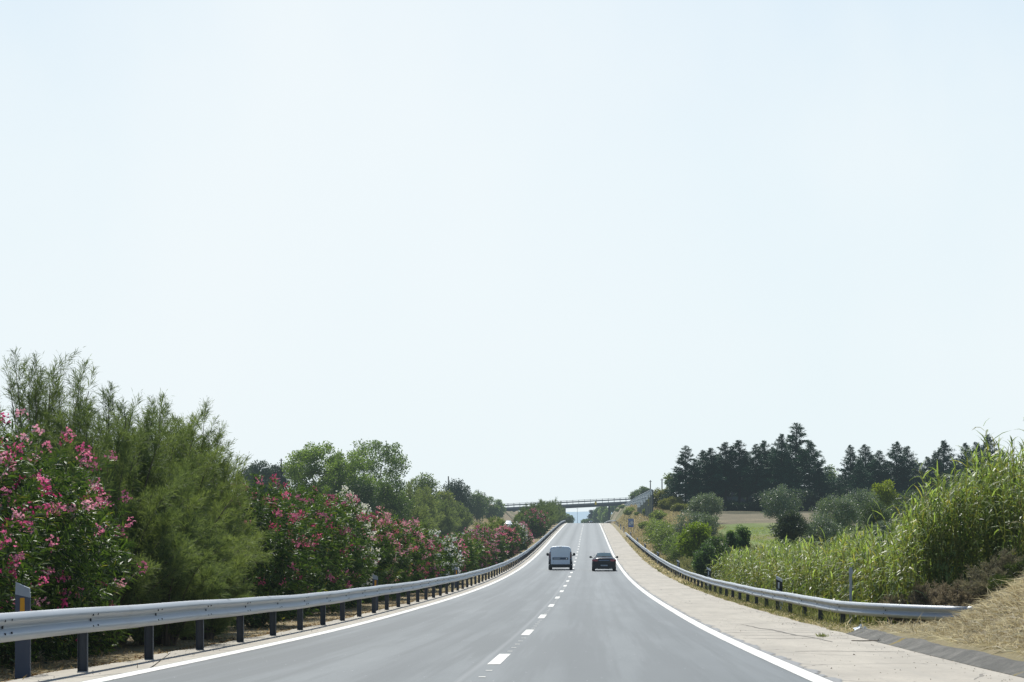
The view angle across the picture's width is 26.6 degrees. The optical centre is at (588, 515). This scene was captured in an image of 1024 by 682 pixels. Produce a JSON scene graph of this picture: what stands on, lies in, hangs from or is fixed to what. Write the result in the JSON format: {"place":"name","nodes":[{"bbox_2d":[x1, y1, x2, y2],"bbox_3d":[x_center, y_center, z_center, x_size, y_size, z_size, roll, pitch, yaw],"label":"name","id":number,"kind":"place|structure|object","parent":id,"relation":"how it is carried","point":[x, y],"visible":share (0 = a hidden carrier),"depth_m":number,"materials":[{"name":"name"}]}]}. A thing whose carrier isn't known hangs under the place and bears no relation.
{"place":"outdoors","nodes":[
{"label":"outdoors","id":0,"kind":"place"},
{"bbox_2d":[6,523,565,681],"bbox_3d":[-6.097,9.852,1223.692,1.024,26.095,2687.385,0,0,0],"label":"shoulder","id":1,"kind":"object","parent":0,"point":[75,675],"visible":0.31,"depth_m":36.07},
{"bbox_2d":[0,520,565,670],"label":"guardrail","id":2,"kind":"object","parent":1,"relation":"on","point":[81,623],"visible":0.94,"depth_m":33.93,"materials":[{"name":"metal"}]},
{"bbox_2d":[81,523,833,681],"bbox_3d":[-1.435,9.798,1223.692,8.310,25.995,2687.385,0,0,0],"label":"road","id":3,"kind":"structure","parent":0,"point":[604,625],"depth_m":36.46,"materials":[{"name":"asphalt"}]},
{"bbox_2d":[82,523,566,681],"bbox_3d":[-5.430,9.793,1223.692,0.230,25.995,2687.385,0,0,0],"label":"edge line","id":4,"kind":"object","parent":3,"relation":"on","point":[112,677],"visible":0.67,"depth_m":36.31,"materials":[{"name":"paint"}]},
{"bbox_2d":[479,534,581,676],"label":"lane line","id":5,"kind":"object","parent":3,"relation":"on","point":[499,659],"visible":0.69,"depth_m":33.71,"materials":[{"name":"paint"}]},
{"bbox_2d":[546,546,574,569],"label":"van","id":6,"kind":"object","parent":3,"relation":"on","point":[560,556],"visible":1,"depth_m":165.49,"materials":[{"name":"white paint"}]},
{"bbox_2d":[589,553,617,570],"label":"car","id":7,"kind":"object","parent":3,"relation":"on","point":[603,560],"visible":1,"depth_m":161.01,"materials":[{"name":"blue paint"}]},
{"bbox_2d":[599,523,832,681],"bbox_3d":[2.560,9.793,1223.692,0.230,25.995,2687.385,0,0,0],"label":"edge line","id":8,"kind":"object","parent":3,"relation":"on","point":[806,674],"visible":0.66,"depth_m":36.84,"materials":[{"name":"paint"}]},
{"bbox_2d":[0,496,1023,681],"bbox_3d":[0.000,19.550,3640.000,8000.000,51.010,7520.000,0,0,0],"label":"ground","id":9,"kind":"structure","parent":0,"point":[749,519],"depth_m":52.99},
{"bbox_2d":[15,582,30,677],"bbox_3d":[-6.679,1.401,25.496,0.176,1.230,0.110,0,0,-8],"label":"marker post","id":10,"kind":"object","parent":9,"relation":"on","point":[22,647],"visible":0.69,"depth_m":25.45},
{"bbox_2d":[0,439,61,673],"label":"oleander bush","id":11,"kind":"object","parent":9,"relation":"on","point":[7,541],"visible":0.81,"depth_m":26.93,"materials":[{"name":"green plant"}]},
{"bbox_2d":[0,408,136,667],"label":"oleander bush","id":12,"kind":"object","parent":9,"relation":"on","point":[70,541],"visible":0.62,"depth_m":29.95,"materials":[{"name":"green plant"}]},
{"bbox_2d":[12,448,147,658],"bbox_3d":[-8.072,0.736,33.032,2.546,3.543,2.542,0,0,-35],"label":"oleander bush","id":13,"kind":"object","parent":9,"relation":"on","point":[103,639],"visible":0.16,"depth_m":32.99,"materials":[{"name":"green plant"}]},
{"bbox_2d":[0,346,175,650],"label":"tamarisk","id":14,"kind":"object","parent":9,"relation":"on","point":[39,413],"visible":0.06,"depth_m":37.84,"materials":[{"name":"green plant"}]},
{"bbox_2d":[17,392,201,648],"bbox_3d":[-8.294,0.107,36.251,3.725,4.464,4.003,0,0,0],"label":"tamarisk","id":15,"kind":"object","parent":9,"relation":"on","point":[112,480],"visible":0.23,"depth_m":36.08,"materials":[{"name":"green plant"}]},
{"bbox_2d":[21,373,233,644],"bbox_3d":[-8.717,-0.084,39.022,4.590,5.087,3.599,0,0,-22],"label":"tamarisk","id":16,"kind":"object","parent":9,"relation":"on","point":[146,457],"visible":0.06,"depth_m":38.88,"materials":[{"name":"green plant"}]},
{"bbox_2d":[106,482,233,646],"bbox_3d":[-7.445,0.912,37.307,2.650,3.018,4.818,0,0,-10],"label":"tamarisk","id":17,"kind":"object","parent":9,"relation":"on","point":[195,585],"visible":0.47,"depth_m":36.87,"materials":[{"name":"green plant"}]},
{"bbox_2d":[85,388,275,641],"bbox_3d":[-8.216,0.034,41.078,4.842,4.951,5.232,0,0,-29],"label":"tamarisk","id":18,"kind":"object","parent":9,"relation":"on","point":[200,501],"visible":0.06,"depth_m":41.33,"materials":[{"name":"green plant"}]},
{"bbox_2d":[154,397,278,587],"bbox_3d":[-8.461,0.047,46.032,3.546,5.233,4.198,0,0,0],"label":"tamarisk","id":19,"kind":"object","parent":9,"relation":"on","point":[227,469],"visible":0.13,"depth_m":45.72,"materials":[{"name":"green plant"}]},
{"bbox_2d":[179,523,258,639],"bbox_3d":[-7.516,1.338,41.436,2.288,2.555,4.071,0,0,7],"label":"tamarisk","id":20,"kind":"object","parent":9,"relation":"on","point":[214,627],"visible":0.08,"depth_m":41.33,"materials":[{"name":"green plant"}]},
{"bbox_2d":[246,459,279,493],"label":"pine tree","id":21,"kind":"object","parent":9,"relation":"on","point":[267,473],"visible":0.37,"depth_m":359.22,"materials":[{"name":"green plant"}]},
{"bbox_2d":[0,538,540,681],"bbox_3d":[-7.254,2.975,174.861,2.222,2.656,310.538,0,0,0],"label":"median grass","id":22,"kind":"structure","parent":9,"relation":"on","point":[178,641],"depth_m":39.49,"materials":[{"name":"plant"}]},
{"bbox_2d":[227,472,323,628],"bbox_3d":[-7.773,0.972,50.587,2.963,4.131,4.977,0,0,0],"label":"oleander bush","id":23,"kind":"object","parent":9,"relation":"on","point":[264,576],"visible":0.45,"depth_m":50.16,"materials":[{"name":"green plant"}]},
{"bbox_2d":[237,478,337,620],"bbox_3d":[-8.348,1.096,57.309,3.480,4.239,6.065,0,0,0],"label":"oleander bush","id":24,"kind":"object","parent":9,"relation":"on","point":[314,583],"visible":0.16,"depth_m":57.45,"materials":[{"name":"green plant"}]},
{"bbox_2d":[280,440,345,498],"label":"broadleaf tree","id":25,"kind":"object","parent":9,"relation":"on","point":[305,459],"visible":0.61,"depth_m":265.54,"materials":[{"name":"green plant"}]},
{"bbox_2d":[277,484,357,614],"bbox_3d":[-8.471,1.215,63.509,3.380,4.291,5.727,0,0,0],"label":"oleander bush","id":26,"kind":"object","parent":9,"relation":"on","point":[338,555],"visible":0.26,"depth_m":63.12,"materials":[{"name":"green plant"}]},
{"bbox_2d":[313,489,378,610],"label":"oleander bush","id":27,"kind":"object","parent":9,"relation":"on","point":[356,580],"visible":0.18,"depth_m":69.22,"materials":[{"name":"green plant"}]},
{"bbox_2d":[321,448,378,503],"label":"broadleaf tree","id":28,"kind":"object","parent":9,"relation":"on","point":[340,474],"visible":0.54,"depth_m":260.70,"materials":[{"name":"green plant"}]},
{"bbox_2d":[333,485,381,601],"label":"oleander bush","id":29,"kind":"object","parent":9,"relation":"on","point":[362,506],"visible":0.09,"depth_m":73.57,"materials":[{"name":"green plant"}]},
{"bbox_2d":[345,478,382,516],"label":"broadleaf tree","id":30,"kind":"object","parent":9,"relation":"on","point":[368,489],"visible":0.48,"depth_m":249.44,"materials":[{"name":"green plant"}]},
{"bbox_2d":[346,439,411,505],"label":"broadleaf tree","id":31,"kind":"object","parent":9,"relation":"on","point":[394,460],"visible":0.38,"depth_m":272.84,"materials":[{"name":"green plant"}]},
{"bbox_2d":[354,509,405,603],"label":"oleander bush","id":32,"kind":"object","parent":9,"relation":"on","point":[384,573],"visible":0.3,"depth_m":78.56,"materials":[{"name":"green plant"}]},
{"bbox_2d":[367,478,414,521],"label":"broadleaf tree","id":33,"kind":"object","parent":9,"relation":"on","point":[394,503],"visible":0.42,"depth_m":257.43,"materials":[{"name":"green plant"}]},
{"bbox_2d":[367,506,422,600],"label":"oleander bush","id":34,"kind":"object","parent":9,"relation":"on","point":[400,539],"visible":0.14,"depth_m":85.74,"materials":[{"name":"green plant"}]},
{"bbox_2d":[388,514,433,595],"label":"oleander bush","id":35,"kind":"object","parent":9,"relation":"on","point":[422,547],"visible":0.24,"depth_m":93.00,"materials":[{"name":"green plant"}]},
{"bbox_2d":[391,479,430,516],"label":"tamarisk","id":36,"kind":"object","parent":9,"relation":"on","point":[409,491],"visible":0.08,"depth_m":299.73,"materials":[{"name":"green plant"}]},
{"bbox_2d":[400,503,440,531],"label":"tamarisk","id":37,"kind":"object","parent":9,"relation":"on","point":[424,514],"visible":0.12,"depth_m":268.88,"materials":[{"name":"green plant"}]},
{"bbox_2d":[403,517,444,592],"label":"oleander bush","id":38,"kind":"object","parent":9,"relation":"on","point":[433,568],"visible":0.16,"depth_m":101.08,"materials":[{"name":"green plant"}]},
{"bbox_2d":[405,472,444,519],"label":"broadleaf tree","id":39,"kind":"object","parent":9,"relation":"on","point":[422,483],"visible":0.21,"depth_m":329.42,"materials":[{"name":"green plant"}]},
{"bbox_2d":[415,485,444,529],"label":"tamarisk","id":40,"kind":"object","parent":9,"relation":"on","point":[428,499],"visible":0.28,"depth_m":317.27,"materials":[{"name":"green plant"}]},
{"bbox_2d":[429,529,464,587],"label":"oleander bush","id":41,"kind":"object","parent":9,"relation":"on","point":[448,567],"visible":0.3,"depth_m":110.79,"materials":[{"name":"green plant"}]},
{"bbox_2d":[434,497,461,538],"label":"tamarisk","id":42,"kind":"object","parent":9,"relation":"on","point":[447,525],"visible":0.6,"depth_m":333.54,"materials":[{"name":"green plant"}]},
{"bbox_2d":[440,478,471,510],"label":"dark tree","id":43,"kind":"object","parent":9,"relation":"on","point":[458,494],"visible":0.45,"depth_m":424.03,"materials":[{"name":"green plant"}]},
{"bbox_2d":[440,533,473,584],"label":"oleander bush","id":44,"kind":"object","parent":9,"relation":"on","point":[465,559],"visible":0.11,"depth_m":121.52,"materials":[{"name":"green plant"}]},
{"bbox_2d":[443,531,481,578],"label":"oleander bush","id":45,"kind":"object","parent":9,"relation":"on","point":[468,542],"visible":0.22,"depth_m":136.95,"materials":[{"name":"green plant"}]},
{"bbox_2d":[451,501,475,533],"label":"tamarisk","id":46,"kind":"object","parent":9,"relation":"on","point":[463,515],"visible":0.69,"depth_m":371.23,"materials":[{"name":"green plant"}]},
{"bbox_2d":[458,526,493,569],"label":"oleander bush","id":47,"kind":"object","parent":9,"relation":"on","point":[482,547],"visible":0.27,"depth_m":151.38,"materials":[{"name":"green plant"}]},
{"bbox_2d":[468,490,489,521],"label":"round bush","id":48,"kind":"object","parent":9,"relation":"on","point":[479,511],"visible":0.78,"depth_m":519.00,"materials":[{"name":"green plant"}]},
{"bbox_2d":[462,524,500,566],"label":"oleander bush","id":49,"kind":"object","parent":9,"relation":"on","point":[489,538],"visible":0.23,"depth_m":164.94,"materials":[{"name":"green plant"}]},
{"bbox_2d":[481,526,509,565],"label":"oleander bush","id":50,"kind":"object","parent":9,"relation":"on","point":[502,545],"visible":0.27,"depth_m":180.65,"materials":[{"name":"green plant"}]},
{"bbox_2d":[493,523,521,558],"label":"oleander bush","id":51,"kind":"object","parent":9,"relation":"on","point":[512,535],"visible":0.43,"depth_m":210.59,"materials":[{"name":"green plant"}]},
{"bbox_2d":[507,521,529,552],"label":"oleander bush","id":52,"kind":"object","parent":9,"relation":"on","point":[522,531],"visible":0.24,"depth_m":237.01,"materials":[{"name":"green plant"}]},
{"bbox_2d":[521,508,545,537],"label":"oleander bush","id":53,"kind":"object","parent":9,"relation":"on","point":[534,521],"visible":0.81,"depth_m":323.15,"materials":[{"name":"green plant"}]},
{"bbox_2d":[505,497,630,520],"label":"overpass bridge","id":54,"kind":"structure","parent":9,"relation":"on","point":[583,505],"depth_m":800.12,"materials":[{"name":"concrete"}]},
{"bbox_2d":[637,490,652,517],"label":"noise barrier","id":55,"kind":"object","parent":9,"relation":"on","point":[646,506],"visible":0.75,"depth_m":355.09,"materials":[{"name":"concrete"}]},
{"bbox_2d":[641,517,675,553],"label":"bramble bush","id":56,"kind":"object","parent":9,"relation":"on","point":[656,531],"visible":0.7,"depth_m":218.87,"materials":[{"name":"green plant"}]},
{"bbox_2d":[659,532,682,561],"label":"bramble bush","id":57,"kind":"object","parent":9,"relation":"on","point":[668,542],"visible":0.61,"depth_m":185.25,"materials":[{"name":"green plant"}]},
{"bbox_2d":[667,445,703,500],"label":"conifer tree","id":58,"kind":"object","parent":9,"relation":"on","point":[680,475],"visible":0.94,"depth_m":331.45,"materials":[{"name":"green plant"}]},
{"bbox_2d":[672,508,701,535],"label":"olive shrub","id":59,"kind":"object","parent":9,"relation":"on","point":[693,518],"visible":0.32,"depth_m":195.75,"materials":[{"name":"green plant"}]},
{"bbox_2d":[673,459,714,503],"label":"conifer tree","id":60,"kind":"object","parent":9,"relation":"on","point":[693,491],"visible":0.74,"depth_m":329.47,"materials":[{"name":"green plant"}]},
{"bbox_2d":[675,521,718,558],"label":"fig tree","id":61,"kind":"object","parent":9,"relation":"on","point":[692,539],"visible":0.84,"depth_m":161.38,"materials":[{"name":"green plant"}]},
{"bbox_2d":[689,541,717,576],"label":"poplar sapling","id":62,"kind":"object","parent":9,"relation":"on","point":[702,560],"visible":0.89,"depth_m":127.70,"materials":[{"name":"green plant"}]},
{"bbox_2d":[687,492,726,519],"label":"olive tree","id":63,"kind":"object","parent":9,"relation":"on","point":[712,504],"visible":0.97,"depth_m":220.14,"materials":[{"name":"green plant"}]},
{"bbox_2d":[695,512,721,536],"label":"olive shrub","id":64,"kind":"object","parent":9,"relation":"on","point":[709,519],"visible":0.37,"depth_m":185.60,"materials":[{"name":"green plant"}]},
{"bbox_2d":[694,447,732,495],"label":"conifer tree","id":65,"kind":"object","parent":9,"relation":"on","point":[710,460],"visible":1,"depth_m":329.25,"materials":[{"name":"green plant"}]},
{"bbox_2d":[702,533,730,575],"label":"poplar sapling","id":66,"kind":"object","parent":9,"relation":"on","point":[715,540],"visible":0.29,"depth_m":131.61,"materials":[{"name":"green plant"}]},
{"bbox_2d":[704,442,742,499],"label":"conifer tree","id":67,"kind":"object","parent":9,"relation":"on","point":[724,460],"visible":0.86,"depth_m":331.06,"materials":[{"name":"green plant"}]},
{"bbox_2d":[719,499,747,510],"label":"dark bush","id":68,"kind":"object","parent":9,"relation":"on","point":[732,505],"visible":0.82,"depth_m":324.38,"materials":[{"name":"green plant"}]},
{"bbox_2d":[721,440,753,501],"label":"conifer tree","id":69,"kind":"object","parent":9,"relation":"on","point":[743,456],"visible":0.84,"depth_m":332.16,"materials":[{"name":"green plant"}]},
{"bbox_2d":[734,523,751,553],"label":"poplar sapling","id":70,"kind":"object","parent":9,"relation":"on","point":[744,535],"visible":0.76,"depth_m":134.81,"materials":[{"name":"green plant"}]},
{"bbox_2d":[614,503,892,625],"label":"slope grass","id":71,"kind":"structure","parent":9,"relation":"on","point":[686,563],"depth_m":167.44,"materials":[{"name":"plant"}]},
{"bbox_2d":[739,444,772,492],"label":"conifer tree","id":72,"kind":"object","parent":9,"relation":"on","point":[755,472],"visible":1,"depth_m":329.53,"materials":[{"name":"green plant"}]},
{"bbox_2d":[757,434,804,490],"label":"conifer tree","id":73,"kind":"object","parent":9,"relation":"on","point":[782,454],"visible":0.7,"depth_m":329.15,"materials":[{"name":"green plant"}]},
{"bbox_2d":[759,483,805,520],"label":"olive tree","id":74,"kind":"object","parent":9,"relation":"on","point":[775,500],"visible":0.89,"depth_m":204.48,"materials":[{"name":"green plant"}]},
{"bbox_2d":[767,509,810,550],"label":"bush","id":75,"kind":"object","parent":9,"relation":"on","point":[791,525],"visible":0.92,"depth_m":123.68,"materials":[{"name":"green plant"}]},
{"bbox_2d":[775,459,805,493],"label":"conifer tree","id":76,"kind":"object","parent":9,"relation":"on","point":[789,466],"visible":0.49,"depth_m":327.54,"materials":[{"name":"green plant"}]},
{"bbox_2d":[773,423,825,485],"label":"conifer tree","id":77,"kind":"object","parent":9,"relation":"on","point":[794,444],"visible":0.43,"depth_m":333.50,"materials":[{"name":"green plant"}]},
{"bbox_2d":[625,532,974,624],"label":"guardrail","id":78,"kind":"object","parent":9,"relation":"on","point":[888,611],"visible":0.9,"depth_m":55.90,"materials":[{"name":"metal"}]},
{"bbox_2d":[789,488,820,511],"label":"dark bush","id":79,"kind":"object","parent":9,"relation":"on","point":[809,497],"visible":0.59,"depth_m":322.61,"materials":[{"name":"green plant"}]},
{"bbox_2d":[780,439,846,510],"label":"conifer tree","id":80,"kind":"object","parent":9,"relation":"on","point":[802,460],"visible":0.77,"depth_m":329.13,"materials":[{"name":"green plant"}]},
{"bbox_2d":[807,465,833,509],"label":"conifer tree","id":81,"kind":"object","parent":9,"relation":"on","point":[819,484],"visible":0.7,"depth_m":327.57,"materials":[{"name":"green plant"}]},
{"bbox_2d":[799,513,847,547],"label":"olive tree","id":82,"kind":"object","parent":9,"relation":"on","point":[828,527],"visible":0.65,"depth_m":129.63,"materials":[{"name":"green plant"}]},
{"bbox_2d":[809,493,865,534],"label":"olive tree","id":83,"kind":"object","parent":9,"relation":"on","point":[847,506],"visible":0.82,"depth_m":157.30,"materials":[{"name":"green plant"}]},
{"bbox_2d":[834,445,863,491],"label":"conifer tree","id":84,"kind":"object","parent":9,"relation":"on","point":[849,467],"visible":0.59,"depth_m":331.83,"materials":[{"name":"green plant"}]},
{"bbox_2d":[840,459,872,491],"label":"conifer tree","id":85,"kind":"object","parent":9,"relation":"on","point":[860,481],"visible":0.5,"depth_m":327.60,"materials":[{"name":"green plant"}]},
{"bbox_2d":[843,487,879,529],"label":"olive tree","id":86,"kind":"object","parent":9,"relation":"on","point":[860,496],"visible":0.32,"depth_m":187.67,"materials":[{"name":"green plant"}]},
{"bbox_2d":[847,444,880,490],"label":"conifer tree","id":87,"kind":"object","parent":9,"relation":"on","point":[865,453],"visible":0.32,"depth_m":333.69,"materials":[{"name":"green plant"}]},
{"bbox_2d":[705,417,1023,625],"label":"reed bed","id":88,"kind":"object","parent":9,"relation":"on","point":[930,545],"visible":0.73,"depth_m":55.89,"materials":[{"name":"green plant"}]},
{"bbox_2d":[857,497,895,533],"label":"olive tree","id":89,"kind":"object","parent":9,"relation":"on","point":[869,512],"visible":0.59,"depth_m":149.53,"materials":[{"name":"green plant"}]},
{"bbox_2d":[856,450,896,493],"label":"conifer tree","id":90,"kind":"object","parent":9,"relation":"on","point":[880,475],"visible":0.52,"depth_m":329.60,"materials":[{"name":"green plant"}]},
{"bbox_2d":[869,479,899,514],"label":"broadleaf tree","id":91,"kind":"object","parent":9,"relation":"on","point":[886,496],"visible":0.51,"depth_m":211.16,"materials":[{"name":"green plant"}]},
{"bbox_2d":[872,441,914,492],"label":"conifer tree","id":92,"kind":"object","parent":9,"relation":"on","point":[899,462],"visible":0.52,"depth_m":331.37,"materials":[{"name":"green plant"}]},
{"bbox_2d":[894,446,921,490],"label":"conifer tree","id":93,"kind":"object","parent":9,"relation":"on","point":[911,462],"visible":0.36,"depth_m":333.42,"materials":[{"name":"green plant"}]},
{"bbox_2d":[886,488,934,525],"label":"olive tree","id":94,"kind":"object","parent":9,"relation":"on","point":[896,504],"visible":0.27,"depth_m":171.85,"materials":[{"name":"green plant"}]},
{"bbox_2d":[900,465,928,508],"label":"conifer tree","id":95,"kind":"object","parent":9,"relation":"on","point":[914,474],"visible":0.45,"depth_m":327.78,"materials":[{"name":"green plant"}]},
{"bbox_2d":[879,580,956,625],"bbox_3d":[7.738,2.103,50.768,2.187,1.263,2.031,0,0,0],"label":"dead brush","id":96,"kind":"object","parent":9,"relation":"on","point":[919,596],"visible":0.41,"depth_m":50.62,"materials":[{"name":"plant"}]},
{"bbox_2d":[916,456,938,488],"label":"conifer tree","id":97,"kind":"object","parent":9,"relation":"on","point":[927,463],"visible":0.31,"depth_m":329.64,"materials":[{"name":"green plant"}]},
{"bbox_2d":[836,570,1023,658],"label":"dry grass","id":98,"kind":"structure","parent":9,"relation":"on","point":[944,630],"depth_m":34.97,"materials":[{"name":"plant"}]},
{"bbox_2d":[846,628,1023,677],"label":"kerb","id":99,"kind":"structure","parent":9,"relation":"on","point":[987,661],"depth_m":31.01,"materials":[{"name":"concrete"}]},
{"bbox_2d":[924,440,960,488],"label":"conifer tree","id":100,"kind":"object","parent":9,"relation":"on","point":[942,453],"visible":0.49,"depth_m":331.40,"materials":[{"name":"green plant"}]},
{"bbox_2d":[923,574,979,620],"bbox_3d":[8.851,2.070,51.215,2.192,1.477,2.246,0,0,0],"label":"dead brush","id":101,"kind":"object","parent":9,"relation":"on","point":[962,597],"visible":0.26,"depth_m":50.88,"materials":[{"name":"plant"}]},
{"bbox_2d":[951,546,1023,602],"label":"dead brush","id":102,"kind":"object","parent":9,"relation":"on","point":[979,582],"visible":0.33,"depth_m":50.40,"materials":[{"name":"plant"}]},
{"bbox_2d":[986,558,1023,590],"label":"green brush","id":103,"kind":"object","parent":9,"relation":"on","point":[1019,569],"visible":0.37,"depth_m":47.60,"materials":[{"name":"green plant"}]},
{"bbox_2d":[0,0,1023,511],"label":"sky","id":104,"kind":"structure","parent":0,"point":[534,250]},
{"bbox_2d":[622,536,879,632],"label":"verge grass","id":105,"kind":"structure","parent":0,"point":[815,621],"depth_m":75.78,"materials":[{"name":"plant"}]},
{"bbox_2d":[600,523,1023,681],"bbox_3d":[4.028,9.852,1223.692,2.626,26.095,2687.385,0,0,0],"label":"shoulder","id":106,"kind":"object","parent":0,"point":[841,659],"visible":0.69,"depth_m":38.21},
{"bbox_2d":[602,527,842,681],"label":"ragged asphalt edge","id":107,"kind":"object","parent":106,"relation":"on","point":[835,679],"visible":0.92,"depth_m":35.86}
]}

